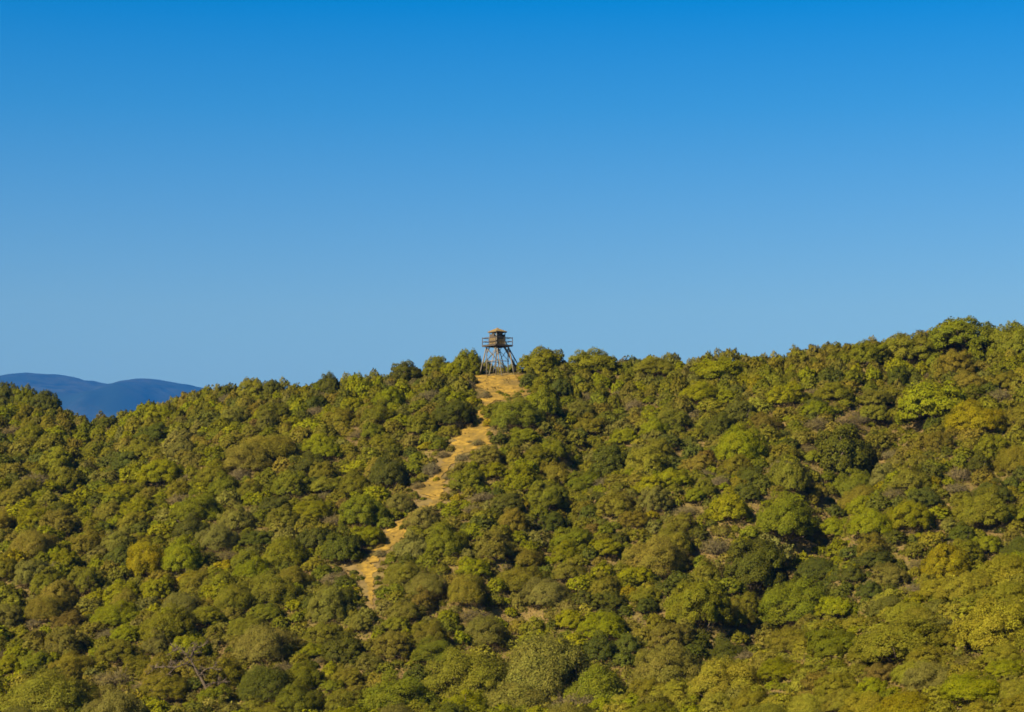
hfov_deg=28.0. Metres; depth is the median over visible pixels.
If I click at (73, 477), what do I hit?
shrub
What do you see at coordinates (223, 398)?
dry shrub
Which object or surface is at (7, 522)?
shrub
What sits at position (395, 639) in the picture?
shrub
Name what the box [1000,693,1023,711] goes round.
shrub
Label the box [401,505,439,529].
shrub
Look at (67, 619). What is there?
shrub
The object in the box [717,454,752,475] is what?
shrub
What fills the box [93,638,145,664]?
shrub
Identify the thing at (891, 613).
shrub
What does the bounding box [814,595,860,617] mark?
shrub
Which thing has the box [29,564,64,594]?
shrub
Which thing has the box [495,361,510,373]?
shrub
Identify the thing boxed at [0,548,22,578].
shrub
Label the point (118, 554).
shrub
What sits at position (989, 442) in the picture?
shrub
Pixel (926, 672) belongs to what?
shrub
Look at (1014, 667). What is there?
shrub
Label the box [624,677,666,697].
shrub
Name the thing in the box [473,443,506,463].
shrub
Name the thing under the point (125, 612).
shrub
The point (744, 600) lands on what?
shrub
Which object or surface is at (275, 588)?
shrub
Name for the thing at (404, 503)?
shrub
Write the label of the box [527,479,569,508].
shrub
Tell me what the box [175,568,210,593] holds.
shrub
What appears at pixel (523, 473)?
shrub
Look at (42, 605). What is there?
shrub
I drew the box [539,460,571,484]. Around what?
shrub
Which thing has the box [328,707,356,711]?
shrub
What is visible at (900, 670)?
shrub
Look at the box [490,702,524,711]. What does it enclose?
shrub
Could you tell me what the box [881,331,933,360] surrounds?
tree
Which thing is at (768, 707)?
shrub
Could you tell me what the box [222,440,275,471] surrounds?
shrub
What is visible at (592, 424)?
shrub
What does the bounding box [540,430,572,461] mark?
shrub
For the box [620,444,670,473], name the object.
shrub
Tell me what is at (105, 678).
dry shrub
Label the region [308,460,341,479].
shrub
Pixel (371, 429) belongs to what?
shrub
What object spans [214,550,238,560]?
dry shrub
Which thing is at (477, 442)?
dry shrub
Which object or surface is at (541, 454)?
shrub
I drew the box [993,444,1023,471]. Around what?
shrub
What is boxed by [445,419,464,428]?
dry shrub
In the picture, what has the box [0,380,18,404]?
tree
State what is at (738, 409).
shrub
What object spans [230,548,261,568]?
shrub
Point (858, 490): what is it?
shrub
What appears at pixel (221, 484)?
shrub
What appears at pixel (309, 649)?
shrub
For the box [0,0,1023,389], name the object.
sky
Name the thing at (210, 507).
shrub
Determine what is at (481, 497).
dry shrub
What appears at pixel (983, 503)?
shrub
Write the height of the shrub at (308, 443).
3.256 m
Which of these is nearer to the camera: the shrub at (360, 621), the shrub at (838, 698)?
the shrub at (838, 698)
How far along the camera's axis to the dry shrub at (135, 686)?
188.97 m
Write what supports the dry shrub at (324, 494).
on the ground
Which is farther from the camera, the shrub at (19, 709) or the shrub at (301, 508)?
the shrub at (301, 508)
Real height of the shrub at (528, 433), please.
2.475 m
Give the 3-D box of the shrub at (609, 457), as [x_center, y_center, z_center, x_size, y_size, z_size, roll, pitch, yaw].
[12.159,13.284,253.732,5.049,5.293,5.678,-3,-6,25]
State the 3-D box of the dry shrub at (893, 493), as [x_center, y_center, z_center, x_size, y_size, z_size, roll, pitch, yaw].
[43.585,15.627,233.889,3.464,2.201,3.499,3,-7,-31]
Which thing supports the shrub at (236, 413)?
on the ground
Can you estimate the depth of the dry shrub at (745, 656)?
150.91 m
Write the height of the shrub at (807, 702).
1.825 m
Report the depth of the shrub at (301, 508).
238.68 m
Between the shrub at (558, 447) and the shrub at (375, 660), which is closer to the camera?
the shrub at (375, 660)
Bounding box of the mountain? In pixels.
[0,373,202,421]
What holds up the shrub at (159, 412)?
on the ground
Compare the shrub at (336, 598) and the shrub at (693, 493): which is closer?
the shrub at (336, 598)
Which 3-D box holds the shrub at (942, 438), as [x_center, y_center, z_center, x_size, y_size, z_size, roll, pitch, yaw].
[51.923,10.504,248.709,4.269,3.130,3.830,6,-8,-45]
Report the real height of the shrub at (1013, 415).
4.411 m
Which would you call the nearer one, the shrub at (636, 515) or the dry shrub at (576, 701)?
the dry shrub at (576, 701)
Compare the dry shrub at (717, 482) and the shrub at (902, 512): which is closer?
the shrub at (902, 512)
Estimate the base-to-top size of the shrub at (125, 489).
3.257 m
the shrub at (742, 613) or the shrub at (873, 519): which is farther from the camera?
the shrub at (873, 519)
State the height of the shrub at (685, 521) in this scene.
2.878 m
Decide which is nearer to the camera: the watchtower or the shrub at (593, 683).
the shrub at (593, 683)
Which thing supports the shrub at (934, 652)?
on the ground
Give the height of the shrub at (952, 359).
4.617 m
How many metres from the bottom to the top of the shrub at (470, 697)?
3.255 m
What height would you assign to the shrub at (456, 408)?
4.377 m
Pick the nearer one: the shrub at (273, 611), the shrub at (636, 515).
the shrub at (273, 611)
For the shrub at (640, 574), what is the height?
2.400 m
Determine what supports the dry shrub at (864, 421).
on the ground
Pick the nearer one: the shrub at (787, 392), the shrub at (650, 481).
the shrub at (650, 481)
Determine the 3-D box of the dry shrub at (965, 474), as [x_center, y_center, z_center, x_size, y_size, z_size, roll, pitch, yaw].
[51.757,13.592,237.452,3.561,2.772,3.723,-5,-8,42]
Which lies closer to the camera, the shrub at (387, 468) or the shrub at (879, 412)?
the shrub at (387, 468)
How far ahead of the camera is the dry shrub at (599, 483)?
245.94 m
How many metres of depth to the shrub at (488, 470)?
246.63 m
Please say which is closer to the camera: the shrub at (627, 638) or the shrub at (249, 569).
the shrub at (627, 638)
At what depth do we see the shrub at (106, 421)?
320.12 m
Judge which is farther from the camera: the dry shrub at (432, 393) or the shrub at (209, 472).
the dry shrub at (432, 393)
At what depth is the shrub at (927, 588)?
148.78 m
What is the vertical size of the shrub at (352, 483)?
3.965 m
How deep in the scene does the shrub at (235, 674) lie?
190.11 m
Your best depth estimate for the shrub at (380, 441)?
262.65 m
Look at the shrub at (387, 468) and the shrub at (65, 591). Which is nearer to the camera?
the shrub at (65, 591)
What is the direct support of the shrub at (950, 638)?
on the ground
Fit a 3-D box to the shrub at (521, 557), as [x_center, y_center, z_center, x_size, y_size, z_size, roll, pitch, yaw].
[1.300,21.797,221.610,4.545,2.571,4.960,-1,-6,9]
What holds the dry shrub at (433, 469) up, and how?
on the ground
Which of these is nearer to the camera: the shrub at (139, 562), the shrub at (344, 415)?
the shrub at (139, 562)
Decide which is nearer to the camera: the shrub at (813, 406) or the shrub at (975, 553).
the shrub at (975, 553)
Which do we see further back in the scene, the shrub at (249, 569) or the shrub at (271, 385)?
the shrub at (271, 385)
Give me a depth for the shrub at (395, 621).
201.27 m
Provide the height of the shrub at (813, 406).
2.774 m
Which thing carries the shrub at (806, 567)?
on the ground
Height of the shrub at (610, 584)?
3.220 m
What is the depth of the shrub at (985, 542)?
216.21 m
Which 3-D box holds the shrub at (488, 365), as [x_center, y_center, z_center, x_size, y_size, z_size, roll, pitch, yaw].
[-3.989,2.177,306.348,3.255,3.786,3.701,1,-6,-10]
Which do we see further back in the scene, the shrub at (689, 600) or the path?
the path
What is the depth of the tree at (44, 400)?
328.38 m
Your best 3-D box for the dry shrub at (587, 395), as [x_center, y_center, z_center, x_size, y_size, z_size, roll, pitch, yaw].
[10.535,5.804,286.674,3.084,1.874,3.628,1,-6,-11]
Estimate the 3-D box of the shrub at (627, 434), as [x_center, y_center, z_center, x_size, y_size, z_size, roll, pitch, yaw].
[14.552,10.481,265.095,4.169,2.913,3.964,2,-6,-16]
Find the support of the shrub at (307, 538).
on the ground
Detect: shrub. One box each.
[0,424,20,435]
[0,485,27,504]
[0,510,17,531]
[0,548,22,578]
[0,603,25,627]
[0,654,21,672]
[0,666,100,711]
[3,705,38,711]
[7,528,59,557]
[10,475,43,494]
[11,557,52,586]
[13,419,44,438]
[15,503,58,526]
[17,649,54,669]
[19,471,51,485]
[23,620,43,627]
[24,594,71,619]
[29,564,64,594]
[34,577,82,608]
[36,508,84,535]
[38,445,74,471]
[41,624,91,654]
[47,500,77,516]
[48,651,97,677]
[49,466,83,488]
[49,548,82,566]
[49,609,91,629]
[67,566,111,592]
[70,524,107,552]
[81,688,149,711]
[88,666,140,686]
[89,599,141,625]
[91,499,125,519]
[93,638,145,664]
[95,415,117,427]
[95,628,116,638]
[101,525,139,552]
[102,543,136,565]
[102,578,142,600]
[103,482,141,499]
[108,451,139,467]
[109,586,142,608]
[109,624,143,641]
[117,511,152,528]
[119,492,155,515]
[121,654,157,675]
[126,535,172,576]
[127,434,159,457]
[130,679,150,692]
[133,421,168,442]
[136,457,187,484]
[138,573,176,598]
[138,671,190,699]
[139,600,196,641]
[139,650,178,680]
[140,628,172,655]
[143,404,173,419]
[159,590,205,617]
[160,532,207,574]
[164,479,192,498]
[165,492,193,503]
[166,432,197,456]
[168,486,226,521]
[168,634,213,655]
[171,510,209,537]
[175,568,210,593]
[175,655,211,678]
[191,605,229,625]
[195,458,230,481]
[195,523,242,550]
[196,683,234,704]
[198,570,241,594]
[204,655,244,687]
[208,470,240,495]
[213,581,257,611]
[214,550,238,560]
[216,498,255,529]
[218,394,228,402]
[220,404,251,422]
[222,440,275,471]
[226,614,269,636]
[229,467,250,479]
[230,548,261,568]
[230,622,299,664]
[231,555,276,581]
[235,480,262,497]
[235,663,293,703]
[238,530,274,546]
[240,432,302,462]
[246,603,287,620]
[247,566,304,604]
[251,703,283,711]
[256,401,289,418]
[256,409,281,428]
[257,495,292,512]
[261,379,282,394]
[262,534,310,565]
[263,503,299,528]
[270,468,312,495]
[271,564,316,586]
[271,660,294,671]
[272,679,325,711]
[286,658,325,688]
[288,450,332,473]
[291,499,340,519]
[295,526,331,547]
[299,642,327,656]
[300,432,337,451]
[301,394,328,409]
[302,622,344,645]
[304,580,356,623]
[306,405,323,414]
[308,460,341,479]
[309,476,340,492]
[311,437,342,458]
[313,655,328,663]
[318,491,328,499]
[319,406,355,425]
[319,510,345,525]
[320,522,366,565]
[320,687,367,711]
[321,567,352,583]
[321,629,365,663]
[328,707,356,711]
[331,667,364,685]
[337,466,374,493]
[337,493,390,526]
[340,396,363,411]
[347,613,372,631]
[349,429,368,437]
[349,525,387,545]
[354,667,442,710]
[355,651,385,670]
[360,397,396,422]
[360,421,387,438]
[368,452,409,488]
[370,385,406,406]
[371,434,400,450]
[371,549,386,556]
[371,629,415,658]
[381,616,410,630]
[382,560,428,584]
[382,701,415,711]
[383,593,427,619]
[385,492,415,510]
[392,529,432,558]
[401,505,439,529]
[404,571,447,595]
[406,411,439,434]
[408,617,453,644]
[408,634,460,663]
[410,480,425,488]
[411,584,438,609]
[417,389,440,401]
[422,355,451,375]
[422,460,441,474]
[422,519,470,556]
[424,646,513,702]
[425,700,471,711]
[432,398,478,425]
[436,451,451,457]
[440,362,462,375]
[441,687,488,711]
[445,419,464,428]
[446,572,490,604]
[448,462,487,491]
[455,451,470,460]
[456,555,492,576]
[458,605,493,622]
[463,503,480,514]
[464,613,511,647]
[467,381,475,388]
[467,491,495,501]
[471,439,485,445]
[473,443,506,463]
[474,527,516,560]
[476,390,491,397]
[478,461,509,478]
[480,360,494,373]
[480,679,554,708]
[489,395,545,427]
[490,492,525,511]
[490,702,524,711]
[492,629,592,699]
[494,564,549,592]
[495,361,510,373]
[497,506,529,531]
[502,461,543,492]
[503,364,521,372]
[506,546,545,565]
[508,427,539,442]
[518,576,573,606]
[523,443,559,465]
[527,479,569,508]
[530,382,563,416]
[537,510,572,531]
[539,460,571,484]
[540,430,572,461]
[547,526,594,551]
[548,378,572,395]
[548,700,595,711]
[549,684,597,708]
[550,557,588,580]
[551,538,580,562]
[554,608,584,627]
[563,659,628,701]
[564,469,603,491]
[566,398,598,418]
[571,411,611,433]
[575,609,630,637]
[581,392,593,401]
[582,629,618,660]
[587,537,624,556]
[587,570,621,597]
[589,442,629,476]
[589,592,627,608]
[591,476,614,486]
[595,488,633,518]
[608,426,639,444]
[614,566,654,582]
[614,632,642,652]
[617,510,649,526]
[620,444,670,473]
[621,534,693,575]
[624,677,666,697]
[625,398,644,410]
[627,586,663,601]
[628,356,676,374]
[628,700,678,711]
[631,640,703,683]
[633,474,667,492]
[635,596,661,612]
[636,485,672,511]
[638,412,669,435]
[643,436,675,461]
[648,621,694,650]
[650,679,687,699]
[654,400,692,425]
[655,522,694,553]
[658,467,693,485]
[663,577,732,630]
[664,511,698,532]
[671,506,699,515]
[677,453,715,472]
[678,379,718,402]
[684,488,706,504]
[688,655,762,697]
[689,557,722,582]
[694,476,718,497]
[698,469,717,476]
[698,691,734,711]
[699,533,731,554]
[702,410,736,437]
[702,639,749,661]
[706,485,752,521]
[711,476,729,484]
[714,418,769,461]
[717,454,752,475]
[718,595,758,627]
[723,535,792,593]
[724,392,756,421]
[729,687,768,711]
[731,482,761,500]
[734,650,757,661]
[735,591,764,612]
[735,702,790,711]
[737,466,764,481]
[747,411,784,429]
[755,488,819,540]
[757,575,829,627]
[757,655,800,679]
[763,624,811,652]
[764,380,810,405]
[767,443,810,491]
[787,692,827,711]
[793,556,833,580]
[798,399,834,415]
[800,415,832,429]
[801,444,816,450]
[804,482,829,497]
[804,628,861,659]
[807,388,817,394]
[812,381,855,399]
[813,671,863,695]
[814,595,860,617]
[817,688,860,711]
[818,518,846,535]
[832,466,874,496]
[834,416,862,426]
[836,483,874,508]
[836,564,866,582]
[839,689,885,711]
[844,494,879,513]
[845,505,895,537]
[852,610,948,663]
[853,416,870,423]
[853,676,889,694]
[855,546,896,567]
[855,580,884,596]
[856,389,895,405]
[856,531,891,558]
[859,403,891,423]
[859,661,898,684]
[864,595,902,614]
[869,461,898,487]
[870,561,909,584]
[870,689,937,711]
[879,601,930,622]
[881,449,898,459]
[882,486,905,499]
[884,499,935,532]
[886,365,909,385]
[889,458,931,489]
[889,606,939,632]
[889,659,931,683]
[901,661,955,692]
[903,579,919,593]
[906,487,944,505]
[906,644,952,666]
[907,559,924,568]
[915,576,954,597]
[919,542,972,579]
[925,430,954,452]
[932,570,998,599]
[933,348,976,378]
[934,630,966,645]
[938,669,1001,702]
[941,398,1007,432]
[943,483,969,492]
[945,463,971,480]
[947,536,987,562]
[948,519,977,539]
[949,484,1023,527]
[950,367,988,386]
[952,592,1023,654]
[960,697,992,711]
[967,448,993,470]
[970,477,1014,502]
[970,534,1003,552]
[972,431,1009,460]
[973,552,1023,578]
[979,643,1023,662]
[982,579,1023,603]
[982,658,1023,677]
[989,386,1010,399]
[991,370,1021,387]
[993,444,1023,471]
[997,401,1023,429]
[997,534,1023,555]
[998,678,1023,700]
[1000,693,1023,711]
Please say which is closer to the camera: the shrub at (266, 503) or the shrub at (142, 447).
the shrub at (266, 503)
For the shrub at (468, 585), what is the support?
on the ground
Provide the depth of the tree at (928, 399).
261.35 m
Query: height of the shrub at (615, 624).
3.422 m
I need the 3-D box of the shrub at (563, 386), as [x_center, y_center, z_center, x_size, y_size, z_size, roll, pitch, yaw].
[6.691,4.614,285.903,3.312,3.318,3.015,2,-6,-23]
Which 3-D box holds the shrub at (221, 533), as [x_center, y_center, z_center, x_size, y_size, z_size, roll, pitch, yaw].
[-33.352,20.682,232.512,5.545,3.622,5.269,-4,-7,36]
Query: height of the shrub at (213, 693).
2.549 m
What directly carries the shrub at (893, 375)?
on the ground
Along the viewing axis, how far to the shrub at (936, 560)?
209.79 m
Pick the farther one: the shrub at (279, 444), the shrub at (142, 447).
the shrub at (142, 447)
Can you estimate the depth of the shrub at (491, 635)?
201.53 m
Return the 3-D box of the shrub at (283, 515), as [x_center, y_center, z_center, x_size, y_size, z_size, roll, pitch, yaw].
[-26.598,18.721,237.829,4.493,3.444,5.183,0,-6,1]
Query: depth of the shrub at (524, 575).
214.50 m
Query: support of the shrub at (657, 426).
on the ground
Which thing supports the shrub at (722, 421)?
on the ground
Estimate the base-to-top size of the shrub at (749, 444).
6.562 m
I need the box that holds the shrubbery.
[0,329,1023,711]
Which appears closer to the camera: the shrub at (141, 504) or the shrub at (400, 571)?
the shrub at (400, 571)
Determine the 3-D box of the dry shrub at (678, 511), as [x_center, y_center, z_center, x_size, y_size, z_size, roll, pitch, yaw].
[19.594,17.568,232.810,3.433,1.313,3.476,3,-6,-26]
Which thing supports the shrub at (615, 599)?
on the ground
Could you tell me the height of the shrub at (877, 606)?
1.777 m
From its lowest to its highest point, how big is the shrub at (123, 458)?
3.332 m
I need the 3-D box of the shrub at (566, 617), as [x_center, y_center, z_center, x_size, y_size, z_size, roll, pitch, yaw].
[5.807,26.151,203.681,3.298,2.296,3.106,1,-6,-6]
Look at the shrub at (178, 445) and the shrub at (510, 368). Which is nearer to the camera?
the shrub at (178, 445)
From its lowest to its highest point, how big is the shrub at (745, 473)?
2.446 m
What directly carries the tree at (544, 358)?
on the ground
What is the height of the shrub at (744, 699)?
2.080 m
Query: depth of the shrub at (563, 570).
214.61 m
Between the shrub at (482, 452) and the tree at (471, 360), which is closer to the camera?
the shrub at (482, 452)
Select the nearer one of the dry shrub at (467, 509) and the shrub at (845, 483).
the dry shrub at (467, 509)
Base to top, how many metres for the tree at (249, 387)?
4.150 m
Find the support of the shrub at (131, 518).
on the ground
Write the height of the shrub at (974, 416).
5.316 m
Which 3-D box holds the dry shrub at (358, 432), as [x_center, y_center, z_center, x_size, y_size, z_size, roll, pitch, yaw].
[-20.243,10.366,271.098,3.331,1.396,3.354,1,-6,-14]
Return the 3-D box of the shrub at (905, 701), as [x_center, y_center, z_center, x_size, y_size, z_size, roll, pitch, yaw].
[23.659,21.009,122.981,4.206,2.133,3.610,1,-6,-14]
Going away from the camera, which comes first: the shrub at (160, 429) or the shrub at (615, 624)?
the shrub at (615, 624)
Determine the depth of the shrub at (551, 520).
232.85 m
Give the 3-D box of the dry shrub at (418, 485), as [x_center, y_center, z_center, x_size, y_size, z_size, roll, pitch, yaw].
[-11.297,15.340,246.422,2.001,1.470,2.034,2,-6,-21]
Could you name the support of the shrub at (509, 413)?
on the ground
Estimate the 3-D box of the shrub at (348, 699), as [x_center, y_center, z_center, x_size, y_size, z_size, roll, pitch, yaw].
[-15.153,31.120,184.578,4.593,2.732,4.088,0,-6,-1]
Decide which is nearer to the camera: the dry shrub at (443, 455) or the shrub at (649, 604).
the shrub at (649, 604)
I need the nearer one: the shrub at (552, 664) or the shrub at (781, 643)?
the shrub at (781, 643)
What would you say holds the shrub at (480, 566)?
on the ground
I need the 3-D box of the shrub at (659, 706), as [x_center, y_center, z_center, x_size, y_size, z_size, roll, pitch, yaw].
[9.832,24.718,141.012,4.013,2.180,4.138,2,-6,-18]
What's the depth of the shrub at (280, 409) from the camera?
285.83 m
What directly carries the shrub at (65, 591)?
on the ground
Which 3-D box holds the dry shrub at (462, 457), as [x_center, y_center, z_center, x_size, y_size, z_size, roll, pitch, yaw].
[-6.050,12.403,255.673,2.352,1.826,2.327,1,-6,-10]
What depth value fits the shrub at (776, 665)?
140.77 m
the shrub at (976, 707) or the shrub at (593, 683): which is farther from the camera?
the shrub at (593, 683)
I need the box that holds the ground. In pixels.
[0,345,1023,711]
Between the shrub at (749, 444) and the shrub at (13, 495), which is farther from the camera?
the shrub at (13, 495)
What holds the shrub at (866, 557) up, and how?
on the ground
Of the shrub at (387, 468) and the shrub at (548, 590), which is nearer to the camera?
the shrub at (548, 590)
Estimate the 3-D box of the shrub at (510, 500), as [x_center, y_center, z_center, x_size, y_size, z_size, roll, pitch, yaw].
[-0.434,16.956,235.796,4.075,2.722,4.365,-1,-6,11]
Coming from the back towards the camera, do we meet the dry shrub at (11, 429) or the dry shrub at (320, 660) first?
the dry shrub at (11, 429)
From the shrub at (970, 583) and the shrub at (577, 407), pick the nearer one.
the shrub at (970, 583)
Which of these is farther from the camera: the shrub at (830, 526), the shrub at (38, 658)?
the shrub at (830, 526)
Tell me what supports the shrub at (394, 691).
on the ground
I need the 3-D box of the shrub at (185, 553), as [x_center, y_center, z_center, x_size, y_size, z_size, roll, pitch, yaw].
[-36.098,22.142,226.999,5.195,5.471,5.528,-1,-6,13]
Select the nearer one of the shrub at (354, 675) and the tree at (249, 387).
the shrub at (354, 675)
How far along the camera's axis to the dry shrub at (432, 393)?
283.37 m
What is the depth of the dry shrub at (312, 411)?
285.73 m
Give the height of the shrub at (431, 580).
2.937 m
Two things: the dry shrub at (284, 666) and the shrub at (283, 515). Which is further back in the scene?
the shrub at (283, 515)
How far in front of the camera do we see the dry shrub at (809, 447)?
254.10 m
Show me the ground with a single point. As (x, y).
(802, 543)
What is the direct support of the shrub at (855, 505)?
on the ground
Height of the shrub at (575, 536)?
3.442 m
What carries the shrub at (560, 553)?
on the ground
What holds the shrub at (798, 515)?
on the ground
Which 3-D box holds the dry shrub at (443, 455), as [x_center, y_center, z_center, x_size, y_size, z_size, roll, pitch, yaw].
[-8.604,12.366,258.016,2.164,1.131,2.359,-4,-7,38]
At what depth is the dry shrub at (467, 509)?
234.97 m
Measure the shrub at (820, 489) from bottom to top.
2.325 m
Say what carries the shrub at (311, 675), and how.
on the ground
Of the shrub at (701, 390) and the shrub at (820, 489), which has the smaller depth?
the shrub at (820, 489)
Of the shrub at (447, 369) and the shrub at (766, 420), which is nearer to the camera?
the shrub at (766, 420)
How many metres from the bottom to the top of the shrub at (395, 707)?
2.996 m
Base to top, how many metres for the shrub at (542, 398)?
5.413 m
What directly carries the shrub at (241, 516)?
on the ground
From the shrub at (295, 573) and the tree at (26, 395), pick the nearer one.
the shrub at (295, 573)
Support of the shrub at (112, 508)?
on the ground
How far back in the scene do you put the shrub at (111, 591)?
218.81 m
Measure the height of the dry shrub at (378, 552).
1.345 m
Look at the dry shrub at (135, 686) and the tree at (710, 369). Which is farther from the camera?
the tree at (710, 369)
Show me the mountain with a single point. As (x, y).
(89, 399)
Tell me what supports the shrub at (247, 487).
on the ground
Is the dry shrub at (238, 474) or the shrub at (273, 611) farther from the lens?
the dry shrub at (238, 474)
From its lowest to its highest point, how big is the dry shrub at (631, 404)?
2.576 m
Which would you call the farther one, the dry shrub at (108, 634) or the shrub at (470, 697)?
the dry shrub at (108, 634)
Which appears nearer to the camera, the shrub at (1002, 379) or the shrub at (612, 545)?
the shrub at (612, 545)
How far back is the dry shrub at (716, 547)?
223.02 m
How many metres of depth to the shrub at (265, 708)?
154.00 m
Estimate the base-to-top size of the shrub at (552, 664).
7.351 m
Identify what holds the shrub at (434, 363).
on the ground
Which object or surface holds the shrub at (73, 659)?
on the ground
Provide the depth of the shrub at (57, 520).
244.84 m
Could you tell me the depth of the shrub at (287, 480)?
248.84 m
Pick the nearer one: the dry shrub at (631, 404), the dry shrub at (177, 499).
the dry shrub at (177, 499)
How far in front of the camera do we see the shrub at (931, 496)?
228.84 m
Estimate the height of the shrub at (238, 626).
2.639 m
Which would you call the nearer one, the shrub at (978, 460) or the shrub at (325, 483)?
the shrub at (978, 460)
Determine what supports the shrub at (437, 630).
on the ground
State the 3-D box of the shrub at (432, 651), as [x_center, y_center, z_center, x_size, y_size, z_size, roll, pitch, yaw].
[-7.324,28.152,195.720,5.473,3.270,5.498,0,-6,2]
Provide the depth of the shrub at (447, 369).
300.56 m
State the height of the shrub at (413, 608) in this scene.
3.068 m
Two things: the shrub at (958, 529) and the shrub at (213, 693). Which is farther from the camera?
the shrub at (958, 529)
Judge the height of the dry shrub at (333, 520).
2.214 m
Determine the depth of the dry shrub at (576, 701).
151.17 m
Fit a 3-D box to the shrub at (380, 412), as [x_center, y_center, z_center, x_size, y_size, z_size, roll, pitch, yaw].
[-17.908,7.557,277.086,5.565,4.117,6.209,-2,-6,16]
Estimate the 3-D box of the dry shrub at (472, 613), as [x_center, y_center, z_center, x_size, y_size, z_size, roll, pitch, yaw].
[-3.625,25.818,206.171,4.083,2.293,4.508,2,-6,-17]
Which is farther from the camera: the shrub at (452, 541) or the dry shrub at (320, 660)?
the shrub at (452, 541)
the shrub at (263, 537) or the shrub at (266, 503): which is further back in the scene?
the shrub at (266, 503)
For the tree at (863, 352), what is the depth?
288.20 m
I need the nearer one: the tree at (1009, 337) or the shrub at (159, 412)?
the tree at (1009, 337)
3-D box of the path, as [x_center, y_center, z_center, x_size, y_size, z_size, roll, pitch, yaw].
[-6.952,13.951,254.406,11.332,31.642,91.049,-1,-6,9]
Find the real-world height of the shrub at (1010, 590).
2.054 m
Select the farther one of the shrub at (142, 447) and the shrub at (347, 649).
the shrub at (142, 447)
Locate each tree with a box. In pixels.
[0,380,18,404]
[13,383,37,405]
[30,389,61,410]
[144,640,229,687]
[236,377,262,395]
[318,371,339,392]
[389,359,423,381]
[451,348,484,375]
[516,345,565,371]
[567,347,621,372]
[689,356,747,379]
[814,420,878,476]
[849,339,889,363]
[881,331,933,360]
[897,376,971,423]
[927,315,1000,349]
[985,319,1023,353]
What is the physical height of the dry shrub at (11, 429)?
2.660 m
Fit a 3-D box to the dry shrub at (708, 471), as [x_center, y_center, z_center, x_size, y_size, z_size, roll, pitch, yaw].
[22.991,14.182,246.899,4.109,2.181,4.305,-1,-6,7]
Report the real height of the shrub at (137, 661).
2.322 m
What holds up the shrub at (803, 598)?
on the ground
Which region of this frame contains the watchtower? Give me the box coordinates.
[480,328,518,375]
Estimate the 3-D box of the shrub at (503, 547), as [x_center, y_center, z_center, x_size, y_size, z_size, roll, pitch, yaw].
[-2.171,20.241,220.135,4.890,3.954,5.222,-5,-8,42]
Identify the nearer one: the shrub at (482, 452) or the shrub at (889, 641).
the shrub at (889, 641)
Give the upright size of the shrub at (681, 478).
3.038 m
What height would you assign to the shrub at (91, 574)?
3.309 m
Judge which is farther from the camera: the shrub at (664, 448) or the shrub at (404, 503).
the shrub at (664, 448)
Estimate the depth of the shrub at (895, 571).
209.68 m
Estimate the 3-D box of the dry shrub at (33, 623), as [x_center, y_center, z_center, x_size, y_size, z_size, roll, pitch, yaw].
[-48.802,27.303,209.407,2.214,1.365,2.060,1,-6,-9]
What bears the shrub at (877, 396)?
on the ground
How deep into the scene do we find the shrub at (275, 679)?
186.72 m
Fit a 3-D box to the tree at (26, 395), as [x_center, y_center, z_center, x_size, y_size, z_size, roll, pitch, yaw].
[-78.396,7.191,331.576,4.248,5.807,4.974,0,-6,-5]
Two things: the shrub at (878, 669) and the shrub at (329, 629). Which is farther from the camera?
the shrub at (329, 629)
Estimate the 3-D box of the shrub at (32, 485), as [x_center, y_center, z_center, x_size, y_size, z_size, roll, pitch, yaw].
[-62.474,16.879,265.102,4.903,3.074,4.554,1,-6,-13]
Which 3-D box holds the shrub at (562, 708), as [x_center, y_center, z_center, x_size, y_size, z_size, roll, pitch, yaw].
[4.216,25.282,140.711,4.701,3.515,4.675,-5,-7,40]
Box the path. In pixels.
[353,375,528,604]
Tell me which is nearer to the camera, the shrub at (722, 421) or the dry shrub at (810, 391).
the shrub at (722, 421)
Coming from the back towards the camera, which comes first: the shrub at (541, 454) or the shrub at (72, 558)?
the shrub at (541, 454)
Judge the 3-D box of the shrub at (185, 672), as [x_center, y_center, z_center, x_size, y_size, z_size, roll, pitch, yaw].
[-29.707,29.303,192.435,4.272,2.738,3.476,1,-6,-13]
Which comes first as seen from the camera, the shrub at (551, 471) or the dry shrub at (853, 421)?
the shrub at (551, 471)
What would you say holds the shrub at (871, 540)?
on the ground
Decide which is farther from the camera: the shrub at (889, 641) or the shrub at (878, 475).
the shrub at (878, 475)
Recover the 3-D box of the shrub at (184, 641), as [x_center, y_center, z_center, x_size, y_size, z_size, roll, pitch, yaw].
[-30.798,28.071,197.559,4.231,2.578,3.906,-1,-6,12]
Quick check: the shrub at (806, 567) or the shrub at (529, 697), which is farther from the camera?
the shrub at (806, 567)
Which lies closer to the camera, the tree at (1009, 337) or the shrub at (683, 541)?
the shrub at (683, 541)
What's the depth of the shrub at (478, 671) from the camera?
185.76 m
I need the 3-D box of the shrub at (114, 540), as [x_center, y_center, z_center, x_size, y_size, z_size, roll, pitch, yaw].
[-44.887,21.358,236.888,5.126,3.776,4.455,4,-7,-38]
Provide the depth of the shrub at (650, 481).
237.81 m
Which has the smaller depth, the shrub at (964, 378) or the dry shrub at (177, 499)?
the dry shrub at (177, 499)
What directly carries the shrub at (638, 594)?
on the ground
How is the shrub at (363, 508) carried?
on the ground
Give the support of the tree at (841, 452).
on the ground
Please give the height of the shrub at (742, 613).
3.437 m
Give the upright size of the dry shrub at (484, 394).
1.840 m
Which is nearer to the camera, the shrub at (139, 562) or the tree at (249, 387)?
the shrub at (139, 562)
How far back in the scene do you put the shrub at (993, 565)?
147.09 m
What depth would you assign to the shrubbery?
243.47 m

